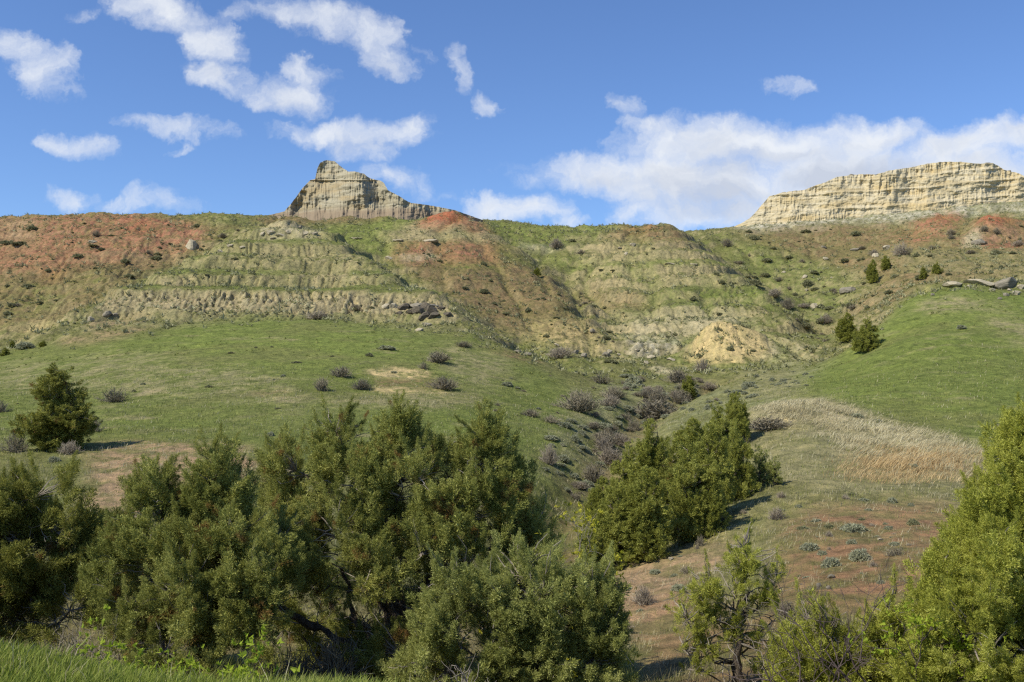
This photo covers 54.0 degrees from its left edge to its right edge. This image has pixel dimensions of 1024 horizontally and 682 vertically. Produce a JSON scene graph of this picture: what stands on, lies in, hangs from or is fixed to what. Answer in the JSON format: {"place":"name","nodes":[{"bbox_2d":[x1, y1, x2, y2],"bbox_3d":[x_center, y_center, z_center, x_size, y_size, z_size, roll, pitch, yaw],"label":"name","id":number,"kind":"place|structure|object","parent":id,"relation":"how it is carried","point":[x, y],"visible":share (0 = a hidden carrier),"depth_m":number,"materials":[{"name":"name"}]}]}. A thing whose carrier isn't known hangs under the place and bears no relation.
{"place":"outdoors","nodes":[
{"label":"outdoors","id":0,"kind":"place"},
{"bbox_2d":[0,636,434,681],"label":"verge grass","id":1,"kind":"structure","parent":0,"point":[91,672],"depth_m":5.59,"materials":[{"name":"plant"}]},
{"bbox_2d":[0,201,1023,681],"bbox_3d":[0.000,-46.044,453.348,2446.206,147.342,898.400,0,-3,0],"label":"ground","id":2,"kind":"structure","parent":0,"point":[900,339],"depth_m":103.63,"materials":[{"name":"plant"}]},
{"bbox_2d":[0,428,31,452],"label":"bare shrub","id":3,"kind":"object","parent":2,"relation":"on","point":[15,446],"visible":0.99,"depth_m":51.09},
{"bbox_2d":[15,342,34,348],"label":"sagebrush","id":4,"kind":"object","parent":2,"relation":"on","point":[20,345],"visible":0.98,"depth_m":107.50,"materials":[{"name":"green plant"}]},
{"bbox_2d":[8,363,102,451],"bbox_3d":[-23.274,3.477,51.837,4.109,4.806,3.984,-1,-3,21],"label":"juniper tree","id":5,"kind":"object","parent":2,"relation":"on","point":[58,420],"visible":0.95,"depth_m":51.39,"materials":[{"name":"green plant"}]},
{"bbox_2d":[0,449,141,650],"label":"juniper tree","id":6,"kind":"object","parent":2,"relation":"on","point":[35,587],"visible":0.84,"depth_m":16.55,"materials":[{"name":"green plant"}]},
{"bbox_2d":[57,440,85,454],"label":"bare shrub","id":7,"kind":"object","parent":2,"relation":"on","point":[67,449],"visible":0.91,"depth_m":49.88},
{"bbox_2d":[39,620,123,661],"bbox_3d":[-6.307,4.697,14.287,1.720,1.445,1.560,0,-3,3],"label":"bare shrub","id":8,"kind":"object","parent":2,"relation":"on","point":[75,640],"visible":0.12,"depth_m":14.32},
{"bbox_2d":[66,610,127,665],"bbox_3d":[-5.775,4.607,14.342,1.309,1.753,2.216,0,-3,-11],"label":"dead shrub","id":9,"kind":"object","parent":2,"relation":"on","point":[96,638],"visible":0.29,"depth_m":13.86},
{"bbox_2d":[93,387,131,401],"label":"bare shrub","id":10,"kind":"object","parent":2,"relation":"on","point":[110,396],"visible":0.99,"depth_m":71.57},
{"bbox_2d":[67,604,210,680],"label":"seedling","id":11,"kind":"object","parent":2,"relation":"on","point":[140,651],"visible":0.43,"depth_m":7.12,"materials":[{"name":"green plant"}]},
{"bbox_2d":[185,239,196,250],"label":"rock","id":12,"kind":"object","parent":2,"relation":"on","point":[191,244],"visible":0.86,"depth_m":178.22,"materials":[{"name":"stone"}]},
{"bbox_2d":[76,422,325,680],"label":"juniper tree","id":13,"kind":"object","parent":2,"relation":"on","point":[215,556],"visible":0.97,"depth_m":13.99,"materials":[{"name":"green plant"}]},
{"bbox_2d":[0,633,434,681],"bbox_3d":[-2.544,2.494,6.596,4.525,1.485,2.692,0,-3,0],"label":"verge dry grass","id":14,"kind":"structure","parent":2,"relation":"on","point":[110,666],"depth_m":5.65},
{"bbox_2d":[202,624,283,681],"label":"seedling","id":15,"kind":"object","parent":2,"relation":"on","point":[240,670],"visible":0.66,"depth_m":6.86,"materials":[{"name":"green plant"}]},
{"bbox_2d":[216,659,299,681],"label":"seedling","id":16,"kind":"object","parent":2,"relation":"on","point":[294,670],"visible":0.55,"depth_m":6.81,"materials":[{"name":"green plant"}]},
{"bbox_2d":[262,642,327,681],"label":"bare shrub","id":17,"kind":"object","parent":2,"relation":"on","point":[306,661],"visible":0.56,"depth_m":14.98,"materials":[{"name":"plant"}]},
{"bbox_2d":[302,310,334,318],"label":"bare shrub","id":18,"kind":"object","parent":2,"relation":"on","point":[316,315],"visible":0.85,"depth_m":120.21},
{"bbox_2d":[312,376,330,390],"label":"bare shrub","id":19,"kind":"object","parent":2,"relation":"on","point":[322,384],"visible":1,"depth_m":74.70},
{"bbox_2d":[292,630,375,681],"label":"bare shrub","id":20,"kind":"object","parent":2,"relation":"on","point":[336,662],"visible":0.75,"depth_m":14.71,"materials":[{"name":"plant"}]},
{"bbox_2d":[26,642,643,681],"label":"undergrowth grass","id":21,"kind":"structure","parent":2,"relation":"on","point":[283,659],"depth_m":17.83,"materials":[{"name":"plant"}]},
{"bbox_2d":[328,365,355,376],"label":"bare shrub","id":22,"kind":"object","parent":2,"relation":"on","point":[343,371],"visible":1,"depth_m":81.80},
{"bbox_2d":[348,378,374,389],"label":"bare shrub","id":23,"kind":"object","parent":2,"relation":"on","point":[363,385],"visible":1,"depth_m":76.52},
{"bbox_2d":[344,640,394,681],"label":"bare shrub","id":24,"kind":"object","parent":2,"relation":"on","point":[373,666],"visible":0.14,"depth_m":15.02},
{"bbox_2d":[271,160,482,221],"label":"clay butte","id":25,"kind":"object","parent":2,"relation":"on","point":[333,189],"visible":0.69,"depth_m":225.02,"materials":[{"name":"stone"}]},
{"bbox_2d":[347,607,420,677],"bbox_3d":[-2.177,5.185,16.835,1.780,1.598,1.534,-2,-4,43],"label":"bare shrub","id":26,"kind":"object","parent":2,"relation":"on","point":[368,633],"visible":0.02,"depth_m":16.84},
{"bbox_2d":[246,389,562,681],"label":"juniper tree","id":27,"kind":"object","parent":2,"relation":"on","point":[378,465],"visible":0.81,"depth_m":15.89,"materials":[{"name":"green plant"}]},
{"bbox_2d":[90,649,719,681],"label":"undergrowth dry grass","id":28,"kind":"structure","parent":2,"relation":"on","point":[649,677],"depth_m":17.10,"materials":[{"name":"plant"}]},
{"bbox_2d":[412,306,423,313],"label":"rock","id":29,"kind":"object","parent":2,"relation":"on","point":[417,309],"visible":0.94,"depth_m":123.42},
{"bbox_2d":[419,350,451,362],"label":"bare shrub","id":30,"kind":"object","parent":2,"relation":"on","point":[437,357],"visible":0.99,"depth_m":91.67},
{"bbox_2d":[425,375,461,389],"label":"bare shrub","id":31,"kind":"object","parent":2,"relation":"on","point":[443,383],"visible":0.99,"depth_m":79.72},
{"bbox_2d":[453,340,472,346],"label":"bare shrub","id":32,"kind":"object","parent":2,"relation":"on","point":[462,344],"visible":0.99,"depth_m":103.62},
{"bbox_2d":[441,654,496,681],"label":"dead shrub","id":33,"kind":"object","parent":2,"relation":"on","point":[465,679],"visible":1,"depth_m":11.92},
{"bbox_2d":[375,527,640,681],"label":"juniper tree","id":34,"kind":"object","parent":2,"relation":"on","point":[532,625],"visible":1,"depth_m":13.70,"materials":[{"name":"green plant"}]},
{"bbox_2d":[0,202,1023,392],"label":"scrub","id":35,"kind":"object","parent":2,"relation":"on","point":[365,273],"visible":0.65,"depth_m":146.57,"materials":[{"name":"green plant"}]},
{"bbox_2d":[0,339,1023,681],"bbox_3d":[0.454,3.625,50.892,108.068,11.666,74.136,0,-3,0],"label":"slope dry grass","id":36,"kind":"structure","parent":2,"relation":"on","point":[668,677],"depth_m":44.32,"materials":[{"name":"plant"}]},
{"bbox_2d":[520,409,542,416],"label":"bare shrub","id":37,"kind":"object","parent":2,"relation":"on","point":[529,412],"visible":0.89,"depth_m":72.23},
{"bbox_2d":[446,501,626,681],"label":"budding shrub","id":38,"kind":"object","parent":2,"relation":"on","point":[588,520],"visible":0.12,"depth_m":16.36,"materials":[{"name":"plant"}]},
{"bbox_2d":[538,443,558,466],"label":"bare shrub","id":39,"kind":"object","parent":2,"relation":"on","point":[549,458],"visible":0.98,"depth_m":57.41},
{"bbox_2d":[538,414,564,422],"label":"bare shrub","id":40,"kind":"object","parent":2,"relation":"on","point":[550,419],"visible":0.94,"depth_m":70.43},
{"bbox_2d":[548,237,563,247],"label":"bare shrub","id":41,"kind":"object","parent":2,"relation":"on","point":[555,243],"visible":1,"depth_m":207.31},
{"bbox_2d":[477,529,641,678],"bbox_3d":[0.582,4.188,15.064,2.962,2.762,2.366,-3,-4,44],"label":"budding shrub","id":42,"kind":"object","parent":2,"relation":"on","point":[630,658],"visible":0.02,"depth_m":14.60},
{"bbox_2d":[544,346,575,357],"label":"bare shrub","id":43,"kind":"object","parent":2,"relation":"on","point":[562,352],"visible":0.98,"depth_m":121.45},
{"bbox_2d":[549,389,606,414],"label":"bare shrub","id":44,"kind":"object","parent":2,"relation":"on","point":[577,403],"visible":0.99,"depth_m":79.72,"materials":[{"name":"plant"}]},
{"bbox_2d":[573,481,591,488],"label":"bare shrub","id":45,"kind":"object","parent":2,"relation":"on","point":[580,485],"visible":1,"depth_m":56.18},
{"bbox_2d":[579,461,608,482],"bbox_3d":[4.676,7.631,58.179,1.877,1.384,1.617,1,-3,-21],"label":"bare shrub","id":46,"kind":"object","parent":2,"relation":"on","point":[593,474],"visible":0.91,"depth_m":58.05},
{"bbox_2d":[577,476,615,532],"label":"juniper tree","id":47,"kind":"object","parent":2,"relation":"on","point":[595,496],"visible":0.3,"depth_m":42.37,"materials":[{"name":"green plant"}]},
{"bbox_2d":[583,373,612,383],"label":"bare shrub","id":48,"kind":"object","parent":2,"relation":"on","point":[598,379],"visible":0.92,"depth_m":99.15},
{"bbox_2d":[591,429,617,445],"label":"bare shrub","id":49,"kind":"object","parent":2,"relation":"on","point":[603,435],"visible":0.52,"depth_m":70.68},
{"bbox_2d":[594,436,615,450],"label":"bare shrub","id":50,"kind":"object","parent":2,"relation":"on","point":[602,443],"visible":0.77,"depth_m":69.75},
{"bbox_2d":[593,445,623,464],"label":"bare shrub","id":51,"kind":"object","parent":2,"relation":"on","point":[608,455],"visible":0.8,"depth_m":66.50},
{"bbox_2d":[572,477,645,570],"bbox_3d":[3.142,6.005,32.850,2.754,3.227,2.850,-2,-3,33],"label":"juniper tree","id":52,"kind":"object","parent":2,"relation":"on","point":[608,529],"visible":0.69,"depth_m":32.40,"materials":[{"name":"green plant"}]},
{"bbox_2d":[600,393,625,405],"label":"bare shrub","id":53,"kind":"object","parent":2,"relation":"on","point":[610,400],"visible":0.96,"depth_m":85.66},
{"bbox_2d":[597,386,630,398],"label":"bare shrub","id":54,"kind":"object","parent":2,"relation":"on","point":[617,393],"visible":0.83,"depth_m":90.42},
{"bbox_2d":[610,431,628,445],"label":"bare shrub","id":55,"kind":"object","parent":2,"relation":"on","point":[619,438],"visible":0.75,"depth_m":72.64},
{"bbox_2d":[610,439,638,498],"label":"juniper tree","id":56,"kind":"object","parent":2,"relation":"on","point":[617,467],"visible":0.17,"depth_m":43.44,"materials":[{"name":"green plant"}]},
{"bbox_2d":[625,376,641,382],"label":"sagebrush","id":57,"kind":"object","parent":2,"relation":"on","point":[632,379],"visible":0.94,"depth_m":104.39,"materials":[{"name":"green plant"}]},
{"bbox_2d":[626,418,644,430],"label":"bare shrub","id":58,"kind":"object","parent":2,"relation":"on","point":[635,425],"visible":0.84,"depth_m":83.42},
{"bbox_2d":[610,465,675,563],"bbox_3d":[4.365,5.596,32.505,2.021,3.238,2.499,1,-3,-25],"label":"juniper tree","id":59,"kind":"object","parent":2,"relation":"on","point":[649,534],"visible":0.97,"depth_m":32.04,"materials":[{"name":"green plant"}]},
{"bbox_2d":[629,584,657,605],"bbox_3d":[3.420,6.566,25.966,0.811,0.626,1.026,0,-3,-10],"label":"bare shrub","id":60,"kind":"object","parent":2,"relation":"on","point":[644,599],"visible":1,"depth_m":25.89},
{"bbox_2d":[637,389,652,397],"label":"bare shrub","id":61,"kind":"object","parent":2,"relation":"on","point":[645,394],"visible":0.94,"depth_m":93.19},
{"bbox_2d":[626,418,670,505],"bbox_3d":[5.994,5.300,41.690,2.070,4.279,2.255,2,-3,-42],"label":"juniper tree","id":62,"kind":"object","parent":2,"relation":"on","point":[651,455],"visible":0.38,"depth_m":41.49,"materials":[{"name":"green plant"}]},
{"bbox_2d":[633,398,677,419],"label":"bare shrub","id":63,"kind":"object","parent":2,"relation":"on","point":[655,411],"visible":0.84,"depth_m":87.16,"materials":[{"name":"plant"}]},
{"bbox_2d":[648,386,667,403],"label":"bare shrub","id":64,"kind":"object","parent":2,"relation":"on","point":[656,396],"visible":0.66,"depth_m":91.91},
{"bbox_2d":[649,448,686,513],"bbox_3d":[6.516,5.716,40.760,2.379,2.782,2.306,-1,-3,18],"label":"juniper tree","id":65,"kind":"object","parent":2,"relation":"on","point":[673,458],"visible":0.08,"depth_m":40.50,"materials":[{"name":"green plant"}]},
{"bbox_2d":[661,368,688,382],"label":"bare shrub","id":66,"kind":"object","parent":2,"relation":"on","point":[676,378],"visible":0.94,"depth_m":104.41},
{"bbox_2d":[670,583,687,591],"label":"sagebrush","id":67,"kind":"object","parent":2,"relation":"on","point":[677,586],"visible":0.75,"depth_m":26.76,"materials":[{"name":"green plant"}]},
{"bbox_2d":[670,392,689,403],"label":"bare shrub","id":68,"kind":"object","parent":2,"relation":"on","point":[679,399],"visible":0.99,"depth_m":95.46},
{"bbox_2d":[669,388,695,400],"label":"bare shrub","id":69,"kind":"object","parent":2,"relation":"on","point":[681,391],"visible":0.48,"depth_m":96.88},
{"bbox_2d":[663,416,709,460],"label":"juniper tree","id":70,"kind":"object","parent":2,"relation":"on","point":[692,431],"visible":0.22,"depth_m":49.42,"materials":[{"name":"green plant"}]},
{"bbox_2d":[680,375,697,399],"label":"juniper tree","id":71,"kind":"object","parent":2,"relation":"on","point":[688,385],"visible":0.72,"depth_m":98.89,"materials":[{"name":"green plant"}]},
{"bbox_2d":[656,431,733,543],"bbox_3d":[6.202,5.048,34.215,2.875,3.948,2.974,1,-3,-16],"label":"juniper tree","id":72,"kind":"object","parent":2,"relation":"on","point":[696,507],"visible":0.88,"depth_m":33.52,"materials":[{"name":"green plant"}]},
{"bbox_2d":[692,357,713,370],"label":"bare shrub","id":73,"kind":"object","parent":2,"relation":"on","point":[702,365],"visible":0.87,"depth_m":113.57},
{"bbox_2d":[700,381,716,389],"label":"bare shrub","id":74,"kind":"object","parent":2,"relation":"on","point":[710,387],"visible":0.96,"depth_m":105.78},
{"bbox_2d":[688,420,738,515],"bbox_3d":[7.277,4.797,36.517,2.023,3.885,2.501,0,-3,-7],"label":"juniper tree","id":75,"kind":"object","parent":2,"relation":"on","point":[708,453],"visible":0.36,"depth_m":36.25,"materials":[{"name":"green plant"}]},
{"bbox_2d":[703,400,741,446],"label":"juniper tree","id":76,"kind":"object","parent":2,"relation":"on","point":[722,422],"visible":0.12,"depth_m":51.56,"materials":[{"name":"green plant"}]},
{"bbox_2d":[663,518,794,681],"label":"juniper tree","id":77,"kind":"object","parent":2,"relation":"on","point":[745,564],"visible":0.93,"depth_m":14.19,"materials":[{"name":"green plant"}]},
{"bbox_2d":[723,391,751,442],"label":"juniper tree","id":78,"kind":"object","parent":2,"relation":"on","point":[736,409],"visible":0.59,"depth_m":54.88,"materials":[{"name":"green plant"}]},
{"bbox_2d":[720,419,761,500],"bbox_3d":[8.604,4.752,39.261,2.152,3.449,2.080,1,-3,-17],"label":"juniper tree","id":79,"kind":"object","parent":2,"relation":"on","point":[745,474],"visible":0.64,"depth_m":38.84,"materials":[{"name":"green plant"}]},
{"bbox_2d":[752,444,771,484],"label":"juniper tree","id":80,"kind":"object","parent":2,"relation":"on","point":[761,474],"visible":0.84,"depth_m":39.95,"materials":[{"name":"green plant"}]},
{"bbox_2d":[748,416,796,431],"bbox_3d":[14.599,4.637,56.535,3.646,0.945,2.324,0,-3,5],"label":"bare shrub","id":81,"kind":"object","parent":2,"relation":"on","point":[766,424],"visible":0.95,"depth_m":56.27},
{"bbox_2d":[765,455,783,485],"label":"juniper tree","id":82,"kind":"object","parent":2,"relation":"on","point":[774,478],"visible":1,"depth_m":39.26,"materials":[{"name":"green plant"}]},
{"bbox_2d":[768,287,782,296],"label":"bare shrub","id":83,"kind":"object","parent":2,"relation":"on","point":[776,293],"visible":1,"depth_m":165.28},
{"bbox_2d":[763,506,789,519],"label":"bare shrub","id":84,"kind":"object","parent":2,"relation":"on","point":[778,516],"visible":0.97,"depth_m":34.19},
{"bbox_2d":[772,597,801,617],"bbox_3d":[5.612,5.497,20.557,0.616,0.465,0.590,0,-3,0],"label":"bare shrub","id":85,"kind":"object","parent":2,"relation":"on","point":[787,605],"visible":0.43,"depth_m":20.53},
{"bbox_2d":[779,297,795,308],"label":"bare shrub","id":86,"kind":"object","parent":2,"relation":"on","point":[788,303],"visible":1,"depth_m":163.69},
{"bbox_2d":[800,542,819,551],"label":"sagebrush","id":87,"kind":"object","parent":2,"relation":"on","point":[810,546],"visible":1,"depth_m":28.39,"materials":[{"name":"green plant"}]},
{"bbox_2d":[714,543,920,681],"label":"leafless shrub","id":88,"kind":"object","parent":2,"relation":"on","point":[837,670],"visible":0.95,"depth_m":12.10,"materials":[{"name":"wood"}]},
{"bbox_2d":[820,313,832,323],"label":"bare shrub","id":89,"kind":"object","parent":2,"relation":"on","point":[827,317],"visible":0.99,"depth_m":148.57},
{"bbox_2d":[766,556,893,681],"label":"leafless shrub","id":90,"kind":"object","parent":2,"relation":"on","point":[836,667],"visible":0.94,"depth_m":11.94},
{"bbox_2d":[820,556,843,568],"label":"sagebrush","id":91,"kind":"object","parent":2,"relation":"on","point":[828,562],"visible":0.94,"depth_m":25.77,"materials":[{"name":"green plant"}]},
{"bbox_2d":[831,312,857,341],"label":"juniper tree","id":92,"kind":"object","parent":2,"relation":"on","point":[845,329],"visible":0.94,"depth_m":124.20,"materials":[{"name":"green plant"}]},
{"bbox_2d":[839,287,855,294],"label":"rock","id":93,"kind":"object","parent":2,"relation":"on","point":[843,290],"visible":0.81,"depth_m":169.97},
{"bbox_2d":[839,522,872,532],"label":"sagebrush","id":94,"kind":"object","parent":2,"relation":"on","point":[850,528],"visible":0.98,"depth_m":30.29,"materials":[{"name":"green plant"}]},
{"bbox_2d":[760,563,956,681],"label":"juniper tree","id":95,"kind":"object","parent":2,"relation":"on","point":[836,632],"visible":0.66,"depth_m":12.85,"materials":[{"name":"green plant"}]},
{"bbox_2d":[848,547,871,561],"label":"sagebrush","id":96,"kind":"object","parent":2,"relation":"on","point":[858,554],"visible":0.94,"depth_m":26.40,"materials":[{"name":"green plant"}]},
{"bbox_2d":[850,314,880,351],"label":"juniper tree","id":97,"kind":"object","parent":2,"relation":"on","point":[865,340],"visible":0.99,"depth_m":96.91,"materials":[{"name":"green plant"}]},
{"bbox_2d":[747,397,987,476],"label":"straw grass","id":98,"kind":"structure","parent":2,"relation":"on","point":[830,406],"depth_m":54.01,"materials":[{"name":"plant"}]},
{"bbox_2d":[863,259,878,282],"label":"juniper tree","id":99,"kind":"object","parent":2,"relation":"on","point":[872,274],"visible":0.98,"depth_m":169.10,"materials":[{"name":"green plant"}]},
{"bbox_2d":[734,162,1023,226],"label":"clay mesa","id":100,"kind":"structure","parent":2,"relation":"on","point":[935,186],"depth_m":276.74,"materials":[{"name":"stone"}]},
{"bbox_2d":[880,255,891,270],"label":"juniper tree","id":101,"kind":"object","parent":2,"relation":"on","point":[885,264],"visible":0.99,"depth_m":173.03,"materials":[{"name":"green plant"}]},
{"bbox_2d":[880,546,904,555],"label":"bare shrub","id":102,"kind":"object","parent":2,"relation":"on","point":[895,552],"visible":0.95,"depth_m":26.34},
{"bbox_2d":[891,241,911,255],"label":"bare shrub","id":103,"kind":"object","parent":2,"relation":"on","point":[898,249],"visible":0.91,"depth_m":182.33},
{"bbox_2d":[821,437,985,483],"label":"rust grass","id":104,"kind":"structure","parent":2,"relation":"on","point":[904,465],"depth_m":44.15,"materials":[{"name":"plant"}]},
{"bbox_2d":[919,266,927,278],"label":"juniper tree","id":105,"kind":"object","parent":2,"relation":"on","point":[923,274],"visible":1,"depth_m":143.09,"materials":[{"name":"green plant"}]},
{"bbox_2d":[848,596,1014,681],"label":"leafy shrub","id":106,"kind":"object","parent":2,"relation":"on","point":[956,645],"visible":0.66,"depth_m":11.20,"materials":[{"name":"green plant"}]},
{"bbox_2d":[931,262,943,273],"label":"juniper tree","id":107,"kind":"object","parent":2,"relation":"on","point":[936,269],"visible":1,"depth_m":143.25,"materials":[{"name":"green plant"}]},
{"bbox_2d":[942,281,962,286],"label":"rock slab","id":108,"kind":"object","parent":2,"relation":"on","point":[951,283],"visible":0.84,"depth_m":122.09,"materials":[{"name":"stone"}]},
{"bbox_2d":[885,391,1023,681],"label":"juniper tree","id":109,"kind":"object","parent":2,"relation":"on","point":[974,558],"visible":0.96,"depth_m":11.39,"materials":[{"name":"green plant"}]},
{"bbox_2d":[962,279,994,286],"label":"rock slab","id":110,"kind":"object","parent":2,"relation":"on","point":[985,283],"visible":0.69,"depth_m":121.57,"materials":[{"name":"stone"}]},
{"bbox_2d":[991,277,1016,289],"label":"rock slab","id":111,"kind":"object","parent":2,"relation":"on","point":[1008,282],"visible":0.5,"depth_m":121.06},
{"bbox_2d":[0,0,1023,230],"label":"sky","id":112,"kind":"structure","parent":0,"point":[686,115],"materials":[{"name":"blue"}]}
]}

